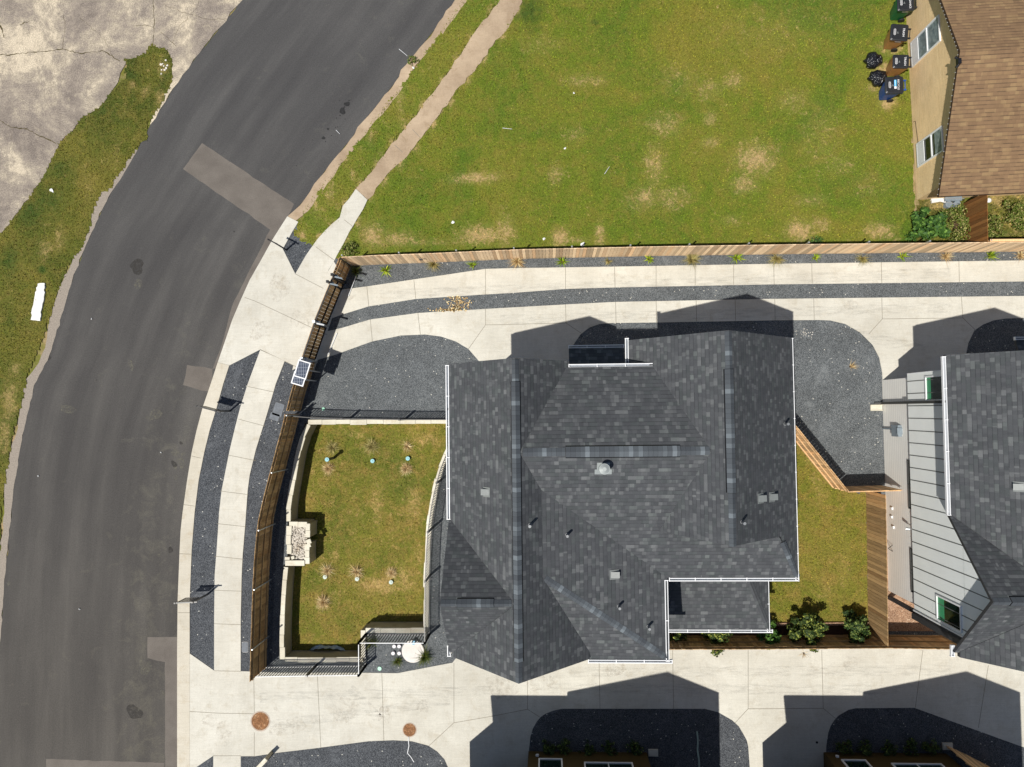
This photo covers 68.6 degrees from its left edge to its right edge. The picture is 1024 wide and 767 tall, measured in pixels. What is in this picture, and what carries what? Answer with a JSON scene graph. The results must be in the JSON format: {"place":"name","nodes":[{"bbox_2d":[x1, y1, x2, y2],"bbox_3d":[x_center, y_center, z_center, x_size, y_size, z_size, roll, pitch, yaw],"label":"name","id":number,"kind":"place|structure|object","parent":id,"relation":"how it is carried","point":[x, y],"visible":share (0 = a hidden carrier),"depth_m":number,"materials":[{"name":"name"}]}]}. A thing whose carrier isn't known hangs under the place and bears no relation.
{"place":"outdoors","nodes":[
{"label":"outdoors","id":0,"kind":"place"},
{"bbox_2d":[0,0,241,232],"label":"old pavement","id":1,"kind":"structure","parent":0,"point":[62,64],"depth_m":33.46,"materials":[{"name":"concrete"}]},
{"bbox_2d":[0,0,454,766],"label":"road","id":2,"kind":"structure","parent":0,"point":[264,90],"depth_m":32.84,"materials":[{"name":"asphalt"}]},
{"bbox_2d":[49,259,142,717],"bbox_3d":[-18.215,4.494,32.752,4.448,0.001,19.966,-1,88,3],"label":"faded stain","id":3,"kind":"object","parent":2,"relation":"on","point":[127,708],"visible":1,"depth_m":32.67,"materials":[{"name":"grey"}]},
{"bbox_2d":[46,759,163,766],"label":"road patch","id":4,"kind":"object","parent":2,"relation":"on","point":[66,763],"visible":1,"depth_m":32.31,"materials":[{"name":"asphalt"}]},
{"bbox_2d":[147,637,164,661],"bbox_3d":[-15.357,11.478,32.372,0.788,0.008,1.065,-1,88,3],"label":"road patch","id":5,"kind":"object","parent":2,"relation":"on","point":[156,648],"visible":1,"depth_m":32.37,"materials":[{"name":"asphalt"}]},
{"bbox_2d":[165,637,176,766],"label":"road patch","id":6,"kind":"object","parent":2,"relation":"on","point":[170,701],"visible":1,"depth_m":32.26,"materials":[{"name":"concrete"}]},
{"bbox_2d":[183,365,212,390],"bbox_3d":[-13.666,-0.239,32.715,1.248,0.008,1.029,11,88,3],"label":"road patch","id":7,"kind":"object","parent":2,"relation":"on","point":[198,378],"visible":1,"depth_m":32.71,"materials":[{"name":"asphalt"}]},
{"bbox_2d":[183,143,293,233],"bbox_3d":[-11.949,-8.597,32.936,5.207,0.008,1.531,35,90,3],"label":"road patch","id":8,"kind":"object","parent":2,"relation":"on","point":[255,199],"visible":1,"depth_m":32.93,"materials":[{"name":"asphalt"}]},
{"bbox_2d":[213,230,275,368],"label":"curb","id":9,"kind":"structure","parent":2,"relation":"on","point":[263,249],"depth_m":32.76,"materials":[{"name":"concrete"}]},
{"bbox_2d":[214,350,284,671],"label":"sidewalk","id":10,"kind":"structure","parent":0,"point":[256,402],"depth_m":32.39,"materials":[{"name":"concrete"}]},
{"bbox_2d":[292,424,445,650],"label":"lawn","id":11,"kind":"structure","parent":0,"point":[364,512],"depth_m":33.02,"materials":[{"name":"green plant"}]},
{"bbox_2d":[285,519,316,565],"bbox_3d":[-9.110,6.872,32.602,1.168,1.174,1.872,-1,88,3],"label":"stone planter","id":12,"kind":"object","parent":11,"relation":"on","point":[310,525],"visible":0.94,"depth_m":32.15,"materials":[{"name":"beige stone"}]},
{"bbox_2d":[290,526,308,559],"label":"pebbles","id":13,"kind":"object","parent":12,"relation":"in","point":[298,540],"visible":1,"depth_m":32.23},
{"bbox_2d":[362,437,380,456],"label":"dry grass clump","id":14,"kind":"object","parent":11,"relation":"on","point":[370,446],"visible":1,"depth_m":32.99,"materials":[{"name":"brown plant"}]},
{"bbox_2d":[356,0,521,198],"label":"path","id":15,"kind":"structure","parent":0,"point":[490,30],"depth_m":32.64,"materials":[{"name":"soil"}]},
{"bbox_2d":[0,2,980,612],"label":"ground","id":16,"kind":"structure","parent":0,"point":[42,344],"depth_m":32.71,"materials":[{"name":"soil"}]},
{"bbox_2d":[0,150,136,639],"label":"road shoulder","id":17,"kind":"object","parent":16,"relation":"on","point":[53,326],"visible":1,"depth_m":33.05},
{"bbox_2d":[0,44,172,549],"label":"verge","id":18,"kind":"structure","parent":16,"relation":"on","point":[43,235],"depth_m":33.25,"materials":[{"name":"green plant"}]},
{"bbox_2d":[31,283,45,320],"bbox_3d":[-20.899,-3.613,33.117,0.468,0.111,1.692,8,88,3],"label":"plaster rubble","id":19,"kind":"object","parent":18,"relation":"on","point":[38,303],"visible":1,"depth_m":33.08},
{"bbox_2d":[177,363,228,766],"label":"curb","id":20,"kind":"structure","parent":16,"relation":"on","point":[184,578],"depth_m":32.41,"materials":[{"name":"concrete"}]},
{"bbox_2d":[190,350,259,669],"bbox_3d":[-12.787,5.313,32.475,1.875,0.026,13.913,8,88,3],"label":"gravel strip","id":21,"kind":"object","parent":16,"relation":"on","point":[210,485],"visible":0.97,"depth_m":32.48,"materials":[{"name":"gravel"}]},
{"bbox_2d":[174,593,208,603],"bbox_3d":[-13.448,9.070,31.632,0.967,1.460,0.060,-3,88,3],"label":"sign post","id":22,"kind":"object","parent":21,"relation":"on","point":[191,600],"visible":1,"depth_m":31.34,"materials":[{"name":"grey"}]},
{"bbox_2d":[218,216,338,369],"bbox_3d":[-9.701,-3.506,32.634,4.179,0.052,7.040,20,89,3],"label":"driveway apron","id":23,"kind":"object","parent":16,"relation":"on","point":[278,308],"visible":0.91,"depth_m":32.63,"materials":[{"name":"concrete"}]},
{"bbox_2d":[300,357,317,361],"bbox_3d":[-8.386,-0.962,31.470,0.476,2.030,0.155,12,89,3],"label":"gate post","id":24,"kind":"object","parent":23,"relation":"on","point":[307,359],"visible":0.98,"depth_m":30.73,"materials":[{"name":"metal"}]},
{"bbox_2d":[302,323,326,359],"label":"driveway gate","id":25,"kind":"structure","parent":24,"relation":"attached to","point":[316,332],"depth_m":31.55,"materials":[{"name":"brown wood"}]},
{"bbox_2d":[326,280,340,289],"bbox_3d":[-7.332,-4.093,31.508,0.476,2.080,0.155,12,89,3],"label":"gate post","id":26,"kind":"object","parent":23,"relation":"on","point":[332,283],"visible":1,"depth_m":30.74,"materials":[{"name":"metal"}]},
{"bbox_2d":[314,277,343,324],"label":"driveway gate","id":27,"kind":"structure","parent":26,"relation":"attached to","point":[329,297],"depth_m":31.58,"materials":[{"name":"brown wood"}]},
{"bbox_2d":[241,362,319,670],"bbox_3d":[-10.428,5.643,32.352,2.286,0.026,13.580,8,88,3],"label":"gravel strip","id":28,"kind":"object","parent":16,"relation":"on","point":[266,449],"visible":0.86,"depth_m":32.38,"materials":[{"name":"gravel"}]},
{"bbox_2d":[249,414,301,681],"bbox_3d":[-10.110,6.651,31.339,0.628,1.905,10.896,7,88,3],"label":"wooden fence","id":29,"kind":"object","parent":28,"relation":"on","point":[259,624],"visible":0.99,"depth_m":31.25,"materials":[{"name":"brown wood"}]},
{"bbox_2d":[272,402,284,416],"bbox_3d":[-10.117,1.126,32.478,0.449,0.030,0.599,17,89,3],"label":"utility box","id":30,"kind":"object","parent":28,"relation":"on","point":[278,408],"visible":1,"depth_m":32.46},
{"bbox_2d":[286,359,317,410],"bbox_3d":[-8.833,0.077,31.516,0.130,1.905,2.254,17,89,3],"label":"wooden fence","id":31,"kind":"object","parent":28,"relation":"on","point":[295,395],"visible":0.72,"depth_m":31.54,"materials":[{"name":"brown wood"}]},
{"bbox_2d":[283,231,311,272],"bbox_3d":[-9.497,-5.714,32.717,1.090,0.026,1.549,31,90,3],"label":"gravel strip","id":32,"kind":"object","parent":16,"relation":"on","point":[297,251],"visible":1,"depth_m":32.70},
{"bbox_2d":[295,189,366,285],"bbox_3d":[-7.774,-6.429,32.648,1.237,0.053,4.524,30,90,3],"label":"sidewalk extension","id":33,"kind":"object","parent":16,"relation":"on","point":[319,259],"visible":1,"depth_m":32.62,"materials":[{"name":"concrete"}]},
{"bbox_2d":[279,420,447,661],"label":"stone retaining wall","id":34,"kind":"structure","parent":16,"relation":"on","point":[287,654],"depth_m":32.21,"materials":[{"name":"beige stone"}]},
{"bbox_2d":[288,0,466,220],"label":"worn curb","id":35,"kind":"structure","parent":16,"relation":"on","point":[296,214],"depth_m":32.75,"materials":[{"name":"concrete"}]},
{"bbox_2d":[294,0,499,245],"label":"grass strip","id":36,"kind":"object","parent":16,"relation":"on","point":[375,142],"depth_m":32.70,"materials":[{"name":"plant"}]},
{"bbox_2d":[528,751,650,766],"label":"house","id":37,"kind":"structure","parent":16,"relation":"on","point":[578,759],"depth_m":30.59,"materials":[{"name":"green"}]},
{"bbox_2d":[538,758,562,766],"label":"window","id":38,"kind":"structure","parent":37,"relation":"in","point":[542,762],"depth_m":30.39,"materials":[{"name":"glass"}]},
{"bbox_2d":[584,762,633,766],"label":"window","id":39,"kind":"structure","parent":37,"relation":"in","point":[586,764],"depth_m":30.16,"materials":[{"name":"white paint"}]},
{"bbox_2d":[190,215,1023,672],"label":"gravel bed","id":40,"kind":"object","parent":16,"relation":"on","point":[838,423],"visible":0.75,"depth_m":31.87,"materials":[{"name":"gravel"}]},
{"bbox_2d":[291,371,316,386],"bbox_3d":[-8.586,-0.145,31.384,0.504,2.162,0.506,17,89,3],"label":"solar panel","id":41,"kind":"object","parent":40,"relation":"on","point":[297,381],"visible":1,"depth_m":30.36,"materials":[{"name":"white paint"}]},
{"bbox_2d":[294,360,319,379],"bbox_3d":[-8.431,-0.528,31.365,0.504,2.212,0.706,17,89,3],"label":"solar panel","id":42,"kind":"object","parent":40,"relation":"on","point":[301,370],"visible":1,"depth_m":30.31,"materials":[{"name":"white paint"}]},
{"bbox_2d":[255,664,366,676],"bbox_3d":[-8.427,12.020,31.356,4.453,1.325,0.092,-2,88,3],"label":"iron fence","id":43,"kind":"object","parent":40,"relation":"on","point":[313,668],"visible":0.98,"depth_m":31.30,"materials":[{"name":"metal"}]},
{"bbox_2d":[332,257,352,283],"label":"wooden fence","id":44,"kind":"object","parent":40,"relation":"on","point":[346,266],"visible":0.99,"depth_m":31.54,"materials":[{"name":"brown wood"}]},
{"bbox_2d":[241,740,447,766],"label":"gravel island","id":45,"kind":"structure","parent":40,"relation":"on","point":[390,753],"depth_m":31.76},
{"bbox_2d":[357,633,366,673],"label":"iron fence","id":46,"kind":"object","parent":40,"relation":"on","point":[360,640],"visible":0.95,"depth_m":31.15,"materials":[{"name":"metal"}]},
{"bbox_2d":[283,415,445,420],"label":"iron fence","id":47,"kind":"object","parent":40,"relation":"on","point":[362,418],"visible":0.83,"depth_m":31.08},
{"bbox_2d":[360,634,429,644],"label":"iron fence","id":48,"kind":"object","parent":40,"relation":"on","point":[424,643],"visible":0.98,"depth_m":31.14,"materials":[{"name":"metal"}]},
{"bbox_2d":[402,639,424,662],"bbox_3d":[-4.196,11.338,31.785,0.970,0.120,0.970,-1,88,3],"label":"concrete tank lid","id":49,"kind":"object","parent":40,"relation":"on","point":[410,652],"visible":0.84,"depth_m":31.73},
{"bbox_2d":[413,647,433,666],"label":"ornamental grass","id":50,"kind":"object","parent":40,"relation":"on","point":[424,658],"depth_m":31.60,"materials":[{"name":"green plant"}]},
{"bbox_2d":[424,452,447,641],"bbox_3d":[-3.090,6.222,31.314,0.819,1.325,8.889,10,88,3],"label":"iron fence","id":51,"kind":"object","parent":40,"relation":"on","point":[428,532],"visible":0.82,"depth_m":31.16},
{"bbox_2d":[428,295,473,311],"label":"leaf litter","id":52,"kind":"object","parent":40,"relation":"on","point":[453,309],"visible":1,"depth_m":32.26,"materials":[{"name":"plant"}]},
{"bbox_2d":[440,330,799,683],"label":"house","id":53,"kind":"structure","parent":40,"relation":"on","point":[605,504],"depth_m":24.19,"materials":[{"name":"grey tile"}]},
{"bbox_2d":[529,709,749,766],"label":"gravel island","id":54,"kind":"structure","parent":40,"relation":"on","point":[670,735],"depth_m":31.21,"materials":[{"name":"gravel"}]},
{"bbox_2d":[556,738,571,754],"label":"shade shrub","id":55,"kind":"object","parent":54,"relation":"on","point":[564,748],"visible":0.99,"depth_m":31.11,"materials":[{"name":"green plant"}]},
{"bbox_2d":[625,740,643,754],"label":"shade shrub","id":56,"kind":"object","parent":54,"relation":"on","point":[634,747],"visible":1,"depth_m":31.05,"materials":[{"name":"green plant"}]},
{"bbox_2d":[292,296,1023,379],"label":"driveway court","id":57,"kind":"object","parent":40,"relation":"on","point":[903,336],"visible":0.94,"depth_m":31.74,"materials":[{"name":"concrete"}]},
{"bbox_2d":[332,260,1023,317],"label":"driveway ribbon","id":58,"kind":"object","parent":40,"relation":"on","point":[493,281],"visible":0.99,"depth_m":31.88,"materials":[{"name":"concrete"}]},
{"bbox_2d":[341,239,1023,265],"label":"wooden fence","id":59,"kind":"object","parent":40,"relation":"on","point":[748,249],"visible":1,"depth_m":30.87,"materials":[{"name":"brown wood"}]},
{"bbox_2d":[669,625,867,639],"bbox_3d":[10.498,10.562,31.171,8.642,0.018,1.051,-1,88,3],"label":"mulch bed","id":60,"kind":"object","parent":40,"relation":"on","point":[834,630],"visible":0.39,"depth_m":31.06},
{"bbox_2d":[669,633,687,641],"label":"garden shrub","id":61,"kind":"object","parent":60,"relation":"on","point":[676,637],"visible":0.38,"depth_m":30.52,"materials":[{"name":"green plant"}]},
{"bbox_2d":[700,633,732,656],"bbox_3d":[8.189,10.275,30.569,1.255,1.482,1.384,26,89,3],"label":"garden shrub","id":62,"kind":"object","parent":60,"relation":"on","point":[717,637],"visible":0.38,"depth_m":30.17,"materials":[{"name":"green plant"}]},
{"bbox_2d":[756,620,781,649],"bbox_3d":[10.441,10.221,30.509,1.092,1.398,1.185,-1,88,3],"label":"garden shrub","id":63,"kind":"object","parent":60,"relation":"on","point":[774,637],"visible":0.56,"depth_m":30.19,"materials":[{"name":"green plant"}]},
{"bbox_2d":[669,634,956,649],"bbox_3d":[12.280,10.369,30.166,13.606,1.812,0.107,-1,88,3],"label":"wooden fence","id":64,"kind":"object","parent":60,"relation":"on","point":[749,642],"visible":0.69,"depth_m":29.91,"materials":[{"name":"brown wood"}]},
{"bbox_2d":[769,444,868,621],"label":"yard lawn","id":65,"kind":"structure","parent":40,"relation":"on","point":[831,585],"depth_m":31.17,"materials":[{"name":"green plant"}]},
{"bbox_2d":[786,613,828,652],"bbox_3d":[11.847,9.981,30.264,1.523,1.774,1.663,-1,88,3],"label":"garden shrub","id":66,"kind":"object","parent":65,"relation":"on","point":[811,626],"visible":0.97,"depth_m":29.94,"materials":[{"name":"green plant"}]},
{"bbox_2d":[795,425,848,491],"bbox_3d":[11.953,2.627,30.460,0.084,1.812,4.202,-38,87,1],"label":"wooden fence","id":67,"kind":"object","parent":65,"relation":"on","point":[819,463],"visible":0.61,"depth_m":30.28,"materials":[{"name":"orange wood"}]},
{"bbox_2d":[842,609,871,643],"bbox_3d":[13.910,9.831,30.316,1.144,1.488,1.270,-1,88,3],"label":"garden shrub","id":68,"kind":"object","parent":65,"relation":"on","point":[858,627],"visible":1,"depth_m":30.02,"materials":[{"name":"green plant"}]},
{"bbox_2d":[866,492,887,645],"bbox_3d":[14.697,7.329,30.161,0.068,1.812,5.864,0,88,3],"label":"wooden fence","id":69,"kind":"object","parent":65,"relation":"on","point":[877,611],"visible":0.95,"depth_m":30.09,"materials":[{"name":"brown wood"}]},
{"bbox_2d":[772,622,868,625],"bbox_3d":[12.774,9.945,31.045,3.925,0.120,0.120,-1,88,3],"label":"bed edging","id":70,"kind":"object","parent":40,"relation":"on","point":[786,623],"visible":0.43,"depth_m":30.98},
{"bbox_2d":[834,485,900,491],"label":"wooden fence","id":71,"kind":"object","parent":40,"relation":"on","point":[877,488],"visible":0.94,"depth_m":29.98,"materials":[{"name":"orange wood"}]},
{"bbox_2d":[869,495,932,630],"bbox_3d":[16.549,7.409,30.999,3.663,0.020,5.593,-1,88,3],"label":"pink gravel pad","id":72,"kind":"object","parent":40,"relation":"on","point":[900,618],"visible":0.11,"depth_m":30.93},
{"bbox_2d":[826,708,1023,766],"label":"gravel island","id":73,"kind":"structure","parent":40,"relation":"on","point":[878,727],"depth_m":30.73,"materials":[{"name":"gravel"}]},
{"bbox_2d":[834,739,854,755],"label":"shade shrub","id":74,"kind":"object","parent":73,"relation":"on","point":[842,746],"visible":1,"depth_m":30.61,"materials":[{"name":"green plant"}]},
{"bbox_2d":[856,739,873,755],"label":"shade shrub","id":75,"kind":"object","parent":73,"relation":"on","point":[866,751],"visible":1,"depth_m":30.54,"materials":[{"name":"green plant"}]},
{"bbox_2d":[881,739,897,755],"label":"shade shrub","id":76,"kind":"object","parent":73,"relation":"on","point":[888,747],"visible":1,"depth_m":30.55,"materials":[{"name":"green plant"}]},
{"bbox_2d":[902,738,918,755],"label":"shade shrub","id":77,"kind":"object","parent":73,"relation":"on","point":[911,742],"visible":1,"depth_m":30.50,"materials":[{"name":"green plant"}]},
{"bbox_2d":[920,738,942,755],"bbox_3d":[17.037,14.763,30.493,0.786,0.488,0.732,45,90,3],"label":"shade shrub","id":78,"kind":"object","parent":73,"relation":"on","point":[929,747],"visible":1,"depth_m":30.47,"materials":[{"name":"green plant"}]},
{"bbox_2d":[946,745,988,766],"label":"wooden fence","id":79,"kind":"object","parent":73,"relation":"on","point":[970,761],"visible":1,"depth_m":29.95,"materials":[{"name":"orange wood"}]},
{"bbox_2d":[823,752,960,766],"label":"house","id":80,"kind":"structure","parent":16,"relation":"on","point":[834,759],"depth_m":30.09,"materials":[{"name":"grey wood"}]},
{"bbox_2d":[841,759,871,766],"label":"window","id":81,"kind":"structure","parent":80,"relation":"in","point":[847,762],"depth_m":29.85,"materials":[{"name":"glass"}]},
{"bbox_2d":[891,763,944,766],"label":"window","id":82,"kind":"structure","parent":80,"relation":"in","point":[893,764],"depth_m":29.63,"materials":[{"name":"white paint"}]},
{"bbox_2d":[904,206,951,242],"bbox_3d":[17.237,-6.616,30.975,1.727,1.119,1.549,-1,88,3],"label":"broadleaf bush","id":83,"kind":"object","parent":16,"relation":"on","point":[933,226],"visible":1,"depth_m":30.92,"materials":[{"name":"green plant"}]},
{"bbox_2d":[912,197,980,242],"bbox_3d":[18.265,-6.882,31.362,3.012,0.150,2.096,-1,88,3],"label":"weedy corner","id":84,"kind":"object","parent":16,"relation":"on","point":[936,208],"visible":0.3,"depth_m":31.44,"materials":[{"name":"green plant"}]},
{"bbox_2d":[943,196,963,208],"bbox_3d":[18.398,-7.637,31.315,0.802,0.297,0.636,-1,88,3],"label":"ac unit","id":85,"kind":"object","parent":84,"relation":"on","point":[950,201],"visible":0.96,"depth_m":31.25,"materials":[{"name":"grey metal"}]},
{"bbox_2d":[940,202,970,241],"bbox_3d":[18.450,-6.588,31.074,1.414,0.732,1.726,-19,87,2],"label":"weed bush","id":86,"kind":"object","parent":84,"relation":"on","point":[957,234],"visible":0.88,"depth_m":31.04,"materials":[{"name":"green plant"}]},
{"bbox_2d":[963,195,987,241],"bbox_3d":[18.868,-6.564,30.506,0.071,1.732,2.014,0,88,3],"label":"wooden fence","id":87,"kind":"object","parent":84,"relation":"on","point":[977,216],"visible":0.79,"depth_m":30.34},
{"bbox_2d":[982,194,1023,239],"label":"weedy yard","id":88,"kind":"structure","parent":16,"relation":"on","point":[995,205],"depth_m":31.32,"materials":[{"name":"green plant"}]},
{"bbox_2d":[988,214,1006,238],"bbox_3d":[19.963,-6.479,30.980,0.947,0.768,1.165,-1,88,3],"label":"weed bush","id":89,"kind":"object","parent":88,"relation":"on","point":[996,226],"visible":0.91,"depth_m":30.98,"materials":[{"name":"green plant"}]},
{"bbox_2d":[1002,199,1023,231],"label":"weed bush","id":90,"kind":"object","parent":88,"relation":"on","point":[1016,217],"visible":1,"depth_m":30.89,"materials":[{"name":"green plant"}]},
{"bbox_2d":[190,648,1023,766],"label":"driveway","id":91,"kind":"structure","parent":0,"point":[783,707],"depth_m":31.41,"materials":[{"name":"concrete"}]},
{"bbox_2d":[250,711,269,730],"bbox_3d":[-10.743,14.413,32.011,0.859,0.012,0.859,-1,88,3],"label":"manhole cover","id":92,"kind":"object","parent":91,"relation":"on","point":[260,720],"visible":1,"depth_m":32.01,"materials":[{"name":"metal"}]},
{"bbox_2d":[402,723,416,736],"bbox_3d":[-4.331,14.643,31.700,0.610,0.012,0.610,-1,88,3],"label":"manhole cover","id":93,"kind":"object","parent":91,"relation":"on","point":[409,729],"visible":1,"depth_m":31.70,"materials":[{"name":"metal"}]},
{"bbox_2d":[336,0,915,257],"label":"lawn","id":94,"kind":"structure","parent":0,"point":[715,122],"depth_m":32.14,"materials":[{"name":"green plant"}]},
{"bbox_2d":[341,240,358,256],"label":"weed bush","id":95,"kind":"object","parent":94,"relation":"on","point":[348,252],"visible":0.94,"depth_m":32.36,"materials":[{"name":"green plant"}]},
{"bbox_2d":[863,52,882,68],"bbox_3d":[15.224,-13.598,31.535,0.737,0.568,0.710,36,90,3],"label":"trash bag","id":96,"kind":"object","parent":94,"relation":"on","point":[872,60],"visible":1,"depth_m":31.45,"materials":[{"name":"black plastic"}]},
{"bbox_2d":[867,70,886,86],"bbox_3d":[15.361,-12.850,31.501,0.807,0.568,0.706,-1,88,3],"label":"trash bag","id":97,"kind":"object","parent":94,"relation":"on","point":[876,77],"visible":0.97,"depth_m":31.41,"materials":[{"name":"black plastic"}]},
{"bbox_2d":[879,76,905,102],"bbox_3d":[15.725,-12.191,31.194,0.850,1.115,0.690,-1,88,3],"label":"wheelie bin","id":98,"kind":"object","parent":94,"relation":"on","point":[891,87],"visible":1,"depth_m":30.66,"materials":[{"name":"blue plastic"}]},
{"bbox_2d":[883,24,910,51],"bbox_3d":[15.964,-14.366,31.262,0.830,1.113,0.690,5,88,3],"label":"wheelie bin","id":99,"kind":"object","parent":94,"relation":"on","point":[897,35],"visible":1,"depth_m":30.73,"materials":[{"name":"brown plastic"}]},
{"bbox_2d":[886,55,911,76],"bbox_3d":[16.051,-13.204,31.267,0.770,1.013,0.580,2,88,3],"label":"wheelie bin","id":100,"kind":"object","parent":94,"relation":"on","point":[897,65],"visible":0.97,"depth_m":30.80,"materials":[{"name":"brown plastic"}]},
{"bbox_2d":[890,0,916,22],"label":"wheelie bin","id":101,"kind":"object","parent":94,"relation":"on","point":[900,10],"visible":1,"depth_m":30.84,"materials":[{"name":"green plastic"}]},
{"bbox_2d":[874,337,1023,671],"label":"house","id":102,"kind":"structure","parent":0,"point":[953,428],"depth_m":24.86,"materials":[{"name":"white paint"}]},
{"bbox_2d":[907,460,910,508],"bbox_3d":[15.378,3.902,28.936,0.060,0.370,1.880,-1,88,3],"label":"window","id":103,"kind":"structure","parent":102,"relation":"in","point":[908,461],"depth_m":29.07,"materials":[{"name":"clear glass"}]},
{"bbox_2d":[909,548,913,592],"bbox_3d":[15.416,7.200,28.816,0.060,0.370,1.680,-1,88,3],"label":"window","id":104,"kind":"structure","parent":102,"relation":"in","point":[911,551],"depth_m":28.95,"materials":[{"name":"black glass"}]},
{"bbox_2d":[924,375,941,400],"bbox_3d":[15.077,0.160,26.531,0.060,1.755,0.915,-1,88,3],"label":"window","id":105,"kind":"structure","parent":102,"relation":"in","point":[930,385],"depth_m":26.88,"materials":[{"name":"glass"}]},
{"bbox_2d":[935,594,962,632],"bbox_3d":[15.155,7.966,26.025,0.060,1.605,0.915,-1,88,3],"label":"window","id":106,"kind":"structure","parent":102,"relation":"in","point":[943,612],"depth_m":26.00,"materials":[{"name":"white paint"}]},
{"bbox_2d":[906,0,1023,199],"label":"house","id":107,"kind":"structure","parent":0,"point":[966,72],"depth_m":28.20,"materials":[{"name":"beige paint"}]},
{"bbox_2d":[910,14,940,67],"bbox_3d":[16.701,-13.808,30.314,0.060,2.260,1.060,-2,88,3],"label":"window","id":108,"kind":"structure","parent":107,"relation":"in","point":[929,37],"depth_m":30.26,"materials":[{"name":"glass"}]},
{"bbox_2d":[916,126,943,167],"bbox_3d":[16.863,-9.534,30.278,0.060,2.010,1.010,-2,88,3],"label":"window","id":109,"kind":"structure","parent":107,"relation":"in","point":[932,145],"depth_m":30.25,"materials":[{"name":"white paint"}]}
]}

